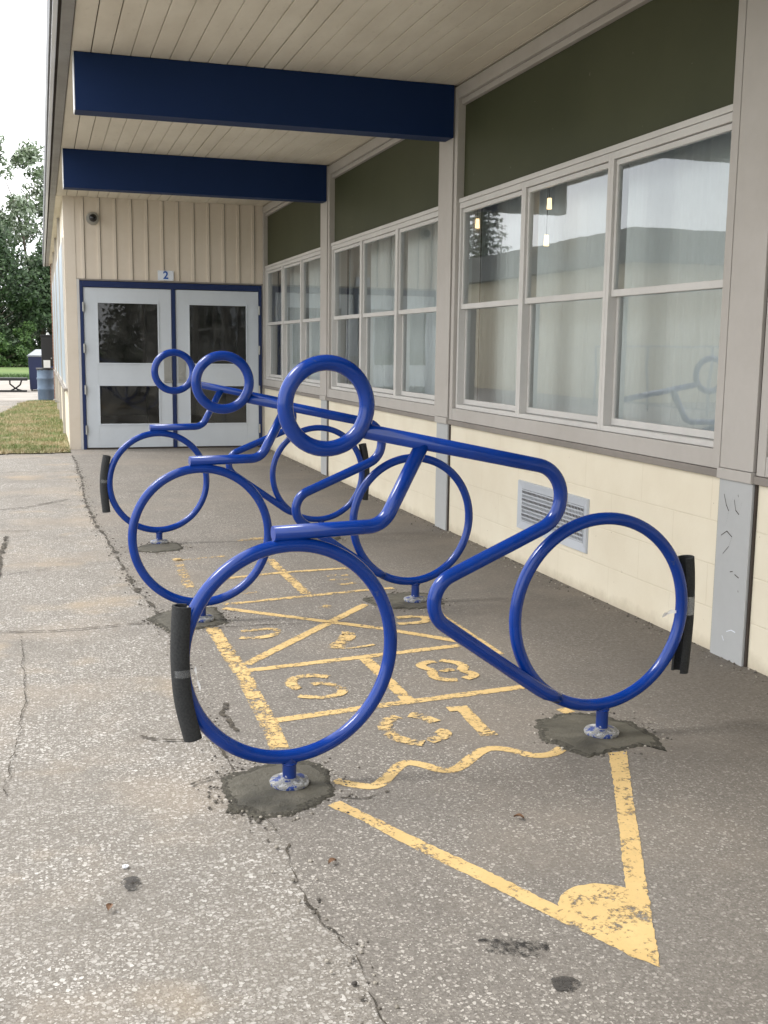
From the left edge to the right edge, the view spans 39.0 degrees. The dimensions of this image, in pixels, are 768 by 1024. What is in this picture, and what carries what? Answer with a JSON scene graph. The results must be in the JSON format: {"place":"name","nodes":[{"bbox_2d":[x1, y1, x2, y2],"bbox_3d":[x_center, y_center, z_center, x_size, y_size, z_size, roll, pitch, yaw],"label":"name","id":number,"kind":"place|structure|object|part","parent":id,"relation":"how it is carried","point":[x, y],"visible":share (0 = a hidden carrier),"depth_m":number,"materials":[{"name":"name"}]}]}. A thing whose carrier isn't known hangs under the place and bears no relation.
{"place":"outdoors","nodes":[
{"label":"outdoors","id":0,"kind":"place"},
{"bbox_2d":[0,362,28,374],"bbox_3d":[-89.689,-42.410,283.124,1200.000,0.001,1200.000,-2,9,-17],"label":"lawn","id":1,"kind":"structure","parent":0,"point":[18,369],"depth_m":60.10,"materials":[{"name":"green plant"}]},
{"bbox_2d":[0,373,29,379],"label":"lawn grass","id":2,"kind":"structure","parent":1,"relation":"on","point":[15,375],"depth_m":46.18,"materials":[{"name":"green plant"}]},
{"bbox_2d":[0,332,29,366],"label":"shrub","id":3,"kind":"object","parent":1,"relation":"on","point":[19,351],"visible":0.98,"depth_m":66.02,"materials":[{"name":"green plant"}]},
{"bbox_2d":[2,321,40,366],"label":"shrub","id":4,"kind":"object","parent":1,"relation":"on","point":[26,338],"visible":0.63,"depth_m":67.05,"materials":[{"name":"green plant"}]},
{"bbox_2d":[0,133,44,331],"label":"poplar tree","id":5,"kind":"object","parent":1,"relation":"on","point":[21,205],"visible":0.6,"depth_m":73.12,"materials":[{"name":"green plant"}]},
{"bbox_2d":[0,219,50,365],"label":"dark tree","id":6,"kind":"object","parent":1,"relation":"on","point":[33,299],"visible":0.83,"depth_m":67.60,"materials":[{"name":"green plant"}]},
{"bbox_2d":[0,138,50,344],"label":"poplar tree","id":7,"kind":"object","parent":1,"relation":"on","point":[29,155],"visible":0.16,"depth_m":76.93,"materials":[{"name":"green plant"}]},
{"bbox_2d":[1,311,50,348],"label":"undergrowth","id":8,"kind":"object","parent":1,"relation":"on","point":[10,333],"visible":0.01,"depth_m":83.30,"materials":[{"name":"green plant"}]},
{"bbox_2d":[8,242,51,363],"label":"dark tree","id":9,"kind":"object","parent":1,"relation":"on","point":[41,315],"visible":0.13,"depth_m":68.89,"materials":[{"name":"green plant"}]},
{"bbox_2d":[0,0,46,345],"label":"sky","id":10,"kind":"structure","parent":0,"point":[22,22],"materials":[{"name":"white"}]},
{"bbox_2d":[0,401,381,1023],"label":"pavement","id":11,"kind":"structure","parent":0,"point":[199,924],"depth_m":3.01,"materials":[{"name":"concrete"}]},
{"bbox_2d":[0,536,7,574],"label":"asphalt crack","id":12,"kind":"object","parent":11,"relation":"on","point":[4,544],"visible":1,"depth_m":7.22,"materials":[{"name":"grey asphalt"}]},
{"bbox_2d":[3,636,26,793],"bbox_3d":[-1.399,0.713,4.165,0.052,0.001,1.885,-2,9,-17],"label":"asphalt crack","id":13,"kind":"object","parent":11,"relation":"on","point":[20,716],"visible":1,"depth_m":3.98,"materials":[{"name":"grey asphalt"}]},
{"bbox_2d":[0,380,52,400],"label":"concrete pad","id":14,"kind":"object","parent":11,"relation":"on","point":[29,394],"depth_m":29.91,"materials":[{"name":"grey concrete"}]},
{"bbox_2d":[0,377,27,391],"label":"picnic table","id":15,"kind":"object","parent":14,"relation":"on","point":[10,379],"visible":1,"depth_m":30.64,"materials":[{"name":"black metal"}]},
{"bbox_2d":[27,349,52,390],"bbox_3d":[-9.995,-4.168,31.814,0.900,1.197,0.856,-2,9,-17],"label":"wheeled bin","id":16,"kind":"object","parent":14,"relation":"on","point":[34,360],"visible":0.45,"depth_m":31.37,"materials":[{"name":"blue paint"}]},
{"bbox_2d":[36,368,53,400],"bbox_3d":[-8.221,-3.110,26.339,0.428,0.782,0.428,-2,9,-17],"label":"plastic barrel","id":17,"kind":"object","parent":14,"relation":"on","point":[45,382],"visible":0.84,"depth_m":26.18,"materials":[{"name":"blue plastic"}]},
{"bbox_2d":[40,332,52,367],"bbox_3d":[-8.516,-3.750,27.670,0.460,1.644,0.455,-2,9,-17],"label":"metal cabinet","id":18,"kind":"object","parent":14,"relation":"on","point":[46,347],"visible":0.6,"depth_m":27.40,"materials":[{"name":"black metal"}]},
{"bbox_2d":[43,360,49,367],"bbox_3d":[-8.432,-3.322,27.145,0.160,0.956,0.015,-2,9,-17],"label":"paper notice","id":19,"kind":"object","parent":18,"relation":"attached to","point":[46,363],"visible":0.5,"depth_m":27.08,"materials":[{"name":"white paper"}]},
{"bbox_3d":[-8.449,-4.074,27.421,0.370,0.640,0.039,-2,9,-17],"label":"door","id":20,"kind":"part","parent":18,"relation":"part of","materials":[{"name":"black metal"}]},
{"bbox_2d":[0,399,70,453],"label":"verge grass","id":21,"kind":"structure","parent":11,"relation":"on","point":[49,427],"depth_m":16.97,"materials":[{"name":"green plant"}]},
{"bbox_2d":[0,622,143,631],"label":"asphalt crack","id":22,"kind":"object","parent":11,"relation":"on","point":[66,629],"visible":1,"depth_m":5.17,"materials":[{"name":"grey asphalt"}]},
{"bbox_2d":[106,903,112,910],"bbox_3d":[-0.660,0.950,2.609,0.017,0.012,0.023,7,11,38],"label":"fallen leaf","id":23,"kind":"object","parent":11,"relation":"on","point":[109,906],"visible":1,"depth_m":2.61,"materials":[{"name":"brown plant"}]},
{"bbox_2d":[120,876,140,888],"bbox_3d":[-0.639,0.937,2.742,0.051,0.001,0.062,-6,11,-38],"label":"tar stain","id":24,"kind":"object","parent":11,"relation":"on","point":[127,879],"visible":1,"depth_m":2.75,"materials":[{"name":"grey asphalt"}]},
{"bbox_2d":[141,735,182,739],"bbox_3d":[-0.745,0.783,3.753,0.225,0.001,0.036,2,9,6],"label":"asphalt crack","id":25,"kind":"object","parent":11,"relation":"on","point":[163,739],"visible":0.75,"depth_m":3.75,"materials":[{"name":"grey asphalt"}]},
{"bbox_2d":[190,775,217,784],"bbox_3d":[-0.561,0.839,3.399,0.113,0.001,0.019,-7,12,-43],"label":"asphalt crack","id":26,"kind":"object","parent":11,"relation":"on","point":[192,783],"visible":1,"depth_m":3.40,"materials":[{"name":"grey asphalt"}]},
{"bbox_2d":[70,447,767,1023],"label":"sheltered pavement","id":27,"kind":"structure","parent":0,"point":[420,921],"depth_m":3.49,"materials":[{"name":"grey asphalt"}]},
{"bbox_2d":[71,455,159,613],"bbox_3d":[-2.527,-0.085,9.356,0.140,0.001,8.388,-2,9,-19],"label":"pavement seam","id":28,"kind":"object","parent":27,"relation":"on","point":[121,564],"visible":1,"depth_m":7.20,"materials":[{"name":"black asphalt"}]},
{"bbox_2d":[138,542,182,552],"bbox_3d":[-1.501,0.237,7.311,0.322,0.012,0.400,3,9,16],"label":"concrete patch","id":29,"kind":"object","parent":27,"relation":"on","point":[159,548],"visible":0.84,"depth_m":7.26,"materials":[{"name":"grey concrete"}]},
{"bbox_2d":[146,607,228,632],"bbox_3d":[-0.982,0.532,5.397,0.392,0.012,0.514,-2,9,-17],"label":"concrete patch","id":30,"kind":"object","parent":27,"relation":"on","point":[162,619],"visible":0.41,"depth_m":5.36,"materials":[{"name":"grey concrete"}]},
{"bbox_2d":[169,636,274,827],"bbox_3d":[-0.715,0.721,4.171,0.064,0.001,2.386,-2,9,-18],"label":"pavement seam","id":31,"kind":"object","parent":27,"relation":"on","point":[224,753],"visible":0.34,"depth_m":3.59,"materials":[{"name":"grey asphalt"}]},
{"bbox_2d":[218,703,239,730],"bbox_3d":[-0.576,0.751,3.983,0.057,0.001,0.339,-2,9,-15],"label":"asphalt crack","id":32,"kind":"object","parent":27,"relation":"on","point":[221,712],"visible":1,"depth_m":3.99,"materials":[{"name":"grey asphalt"}]},
{"bbox_2d":[100,349,369,543],"bbox_3d":[-1.002,-0.462,7.572,1.932,1.332,0.124,-3,9,-22],"label":"bike rack","id":33,"kind":"object","parent":27,"relation":"on","point":[107,469],"visible":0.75,"depth_m":7.44,"materials":[{"name":"blue metal"}]},
{"bbox_2d":[163,621,354,629],"bbox_3d":[-0.567,0.552,5.303,1.039,0.001,0.032,-1,9,-12],"label":"asphalt crack","id":34,"kind":"object","parent":27,"relation":"on","point":[294,623],"visible":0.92,"depth_m":5.36,"materials":[{"name":"grey asphalt"}]},
{"bbox_2d":[220,760,335,821],"bbox_3d":[-0.323,0.850,3.348,0.379,0.011,0.434,-2,9,-17],"label":"concrete patch","id":35,"kind":"object","parent":27,"relation":"on","point":[254,790],"visible":0.94,"depth_m":3.30,"materials":[{"name":"grey concrete"}]},
{"bbox_2d":[128,351,472,622],"bbox_3d":[-0.368,-0.141,5.502,1.846,1.332,0.124,-3,9,-24],"label":"bike rack","id":36,"kind":"object","parent":27,"relation":"on","point":[202,464],"visible":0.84,"depth_m":5.37,"materials":[{"name":"blue metal"}]},
{"bbox_2d":[311,536,340,540],"bbox_3d":[-0.492,0.182,7.760,0.384,0.012,0.385,-2,9,-17],"label":"concrete patch","id":37,"kind":"object","parent":27,"relation":"on","point":[337,538],"visible":0.09,"depth_m":7.72,"materials":[{"name":"grey concrete"}]},
{"bbox_2d":[285,843,386,1023],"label":"crack","id":38,"kind":"object","parent":27,"relation":"on","point":[317,913],"visible":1,"depth_m":2.55,"materials":[{"name":"black asphalt"}]},
{"bbox_2d":[362,592,444,609],"bbox_3d":[0.104,0.478,5.847,0.429,0.012,0.403,-2,9,-17],"label":"concrete patch","id":39,"kind":"object","parent":27,"relation":"on","point":[397,601],"visible":0.54,"depth_m":5.80,"materials":[{"name":"grey concrete"}]},
{"bbox_2d":[42,0,767,675],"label":"school building","id":40,"kind":"structure","parent":27,"relation":"on","point":[224,160],"depth_m":7.13,"materials":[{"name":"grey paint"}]},
{"bbox_2d":[52,283,55,372],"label":"window","id":41,"kind":"structure","parent":40,"relation":"in","point":[52,283],"depth_m":24.03,"materials":[{"name":"metal"}]},
{"bbox_2d":[54,273,57,378],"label":"window","id":42,"kind":"structure","parent":40,"relation":"in","point":[56,374],"depth_m":20.89,"materials":[{"name":"metal"}]},
{"bbox_2d":[56,257,61,384],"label":"window","id":43,"kind":"structure","parent":40,"relation":"in","point":[57,281],"depth_m":17.81,"materials":[{"name":"metal"}]},
{"bbox_2d":[59,237,67,391],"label":"window","id":44,"kind":"structure","parent":40,"relation":"in","point":[64,385],"depth_m":14.29,"materials":[{"name":"metal"}]},
{"bbox_2d":[86,212,98,224],"bbox_3d":[-3.678,-3.715,13.689,0.164,0.164,0.127,-2,9,-17],"label":"security camera","id":45,"kind":"object","parent":40,"relation":"attached to","point":[92,218],"visible":1,"depth_m":13.68,"materials":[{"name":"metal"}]},
{"bbox_2d":[82,287,172,447],"bbox_3d":[-3.335,-1.871,14.143,1.123,2.056,0.095,-2,9,-17],"label":"door","id":46,"kind":"structure","parent":40,"relation":"in","point":[97,374],"depth_m":14.13,"materials":[{"name":"white paint"}]},
{"bbox_2d":[158,270,173,280],"bbox_3d":[-2.841,-3.077,14.100,0.204,0.126,0.010,-2,9,-17],"label":"door number sign","id":47,"kind":"object","parent":40,"relation":"attached to","point":[166,275],"visible":1,"depth_m":14.10,"materials":[{"name":"white plastic"}]},
{"bbox_2d":[175,290,259,446],"bbox_3d":[-2.212,-1.909,14.493,1.115,2.056,0.095,-2,9,-17],"label":"door","id":48,"kind":"structure","parent":40,"relation":"in","point":[213,434],"depth_m":14.51,"materials":[{"name":"white paint"}]},
{"bbox_2d":[266,263,281,380],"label":"window","id":49,"kind":"structure","parent":40,"relation":"in","point":[269,271],"depth_m":14.47,"materials":[{"name":"metal"}]},
{"bbox_2d":[282,257,300,380],"bbox_3d":[-1.078,-2.295,13.086,0.095,1.456,1.032,-2,9,-17],"label":"window","id":50,"kind":"structure","parent":40,"relation":"in","point":[286,321],"depth_m":13.50,"materials":[{"name":"metal"}]},
{"bbox_2d":[278,258,319,379],"bbox_3d":[-0.968,-2.386,13.604,0.016,1.540,3.465,-2,9,-17],"label":"curtain","id":51,"kind":"object","parent":40,"relation":"hanging from","point":[314,305],"depth_m":14.00,"materials":[{"name":"white fabric"}]},
{"bbox_2d":[301,251,319,386],"bbox_3d":[-0.769,-2.144,12.112,0.095,1.456,1.032,-2,9,-17],"label":"window","id":52,"kind":"structure","parent":40,"relation":"in","point":[305,320],"depth_m":12.52,"materials":[{"name":"metal"}]},
{"bbox_2d":[331,237,360,392],"bbox_3d":[-0.341,-1.934,10.759,0.095,1.456,1.075,-2,9,-17],"label":"window","id":53,"kind":"structure","parent":40,"relation":"in","point":[336,317],"depth_m":11.18,"materials":[{"name":"metal"}]},
{"bbox_2d":[360,225,396,397],"bbox_3d":[-0.019,-1.777,9.743,0.095,1.456,1.075,-2,9,-17],"label":"window","id":54,"kind":"structure","parent":40,"relation":"in","point":[365,292],"depth_m":10.15,"materials":[{"name":"metal"}]},
{"bbox_2d":[348,222,437,394],"bbox_3d":[0.092,-1.869,10.261,0.018,1.540,3.595,-2,9,-17],"label":"curtain","id":55,"kind":"object","parent":40,"relation":"hanging from","point":[421,293],"depth_m":9.93,"materials":[{"name":"white fabric"}]},
{"bbox_2d":[394,211,437,404],"bbox_3d":[0.303,-1.620,8.728,0.095,1.456,1.075,-2,9,-17],"label":"window","id":56,"kind":"structure","parent":40,"relation":"in","point":[401,312],"depth_m":9.15,"materials":[{"name":"metal"}]},
{"bbox_2d":[475,210,479,227],"bbox_3d":[0.677,-2.382,7.756,0.032,0.683,0.032,-2,9,-17],"label":"pendant lamp","id":57,"kind":"object","parent":40,"relation":"hanging from","point":[477,223],"visible":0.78,"depth_m":7.79,"materials":[{"name":"beige"}]},
{"bbox_2d":[455,182,523,416],"bbox_3d":[0.740,-1.406,7.348,0.095,1.456,1.088,-2,9,-17],"label":"window","id":58,"kind":"structure","parent":40,"relation":"in","point":[462,401],"depth_m":7.75,"materials":[{"name":"metal"}]},
{"bbox_2d":[544,209,548,245],"bbox_3d":[1.018,-2.106,6.693,0.032,0.903,0.032,-2,9,-17],"label":"pendant lamp","id":59,"kind":"object","parent":40,"relation":"hanging from","point":[546,239],"visible":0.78,"depth_m":6.74,"materials":[{"name":"beige"}]},
{"bbox_2d":[547,191,551,208],"bbox_3d":[1.026,-2.211,6.653,0.032,0.683,0.032,-2,9,-17],"label":"pendant lamp","id":60,"kind":"object","parent":40,"relation":"hanging from","point":[549,202],"visible":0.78,"depth_m":6.69,"materials":[{"name":"beige"}]},
{"bbox_2d":[517,153,611,429],"bbox_3d":[1.066,-1.247,6.320,0.095,1.456,1.088,-2,9,-17],"label":"window","id":61,"kind":"structure","parent":40,"relation":"in","point":[532,187],"depth_m":6.70,"materials":[{"name":"metal"}]},
{"bbox_2d":[478,132,731,430],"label":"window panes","id":62,"kind":"object","parent":40,"relation":"hanging from","point":[677,214],"depth_m":6.12,"materials":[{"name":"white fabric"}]},
{"bbox_2d":[600,112,732,446],"bbox_3d":[1.392,-1.088,5.292,0.095,1.456,1.088,-2,9,-17],"label":"window","id":63,"kind":"structure","parent":40,"relation":"in","point":[621,159],"depth_m":5.68,"materials":[{"name":"metal"}]},
{"bbox_2d":[172,537,659,966],"bbox_3d":[-0.123,0.589,5.099,1.368,0.002,5.655,-2,9,-17],"label":"hopscotch pencil","id":64,"kind":"object","parent":27,"relation":"on","point":[624,938],"visible":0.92,"depth_m":3.41,"materials":[{"name":"yellow paint"}]},
{"bbox_2d":[75,450,767,1023],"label":"grit","id":65,"kind":"object","parent":27,"relation":"on","point":[329,758],"visible":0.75,"depth_m":3.98,"materials":[{"name":"grey gravel"}]},
{"bbox_2d":[170,354,694,790],"bbox_3d":[0.253,0.167,3.510,1.912,1.332,0.124,-3,9,-24],"label":"bike rack","id":66,"kind":"object","parent":27,"relation":"on","point":[194,721],"visible":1,"depth_m":3.39,"materials":[{"name":"blue metal"}]},
{"bbox_2d":[478,938,548,955],"bbox_3d":[0.294,0.989,2.473,0.162,0.001,0.078,2,9,11],"label":"tar stain","id":67,"kind":"object","parent":27,"relation":"on","point":[522,944],"visible":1,"depth_m":2.47,"materials":[{"name":"black asphalt"}]},
{"bbox_2d":[551,976,580,990],"bbox_3d":[0.392,1.013,2.328,0.065,0.001,0.056,-2,9,-17],"label":"tar stain","id":68,"kind":"object","parent":27,"relation":"on","point":[565,981],"visible":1,"depth_m":2.33,"materials":[{"name":"grey asphalt"}]},
{"bbox_2d":[534,712,666,757],"bbox_3d":[0.745,0.785,3.861,0.424,0.012,0.460,-2,9,-17],"label":"concrete patch","id":69,"kind":"object","parent":27,"relation":"on","point":[566,732],"visible":0.89,"depth_m":3.82,"materials":[{"name":"grey concrete"}]}
]}

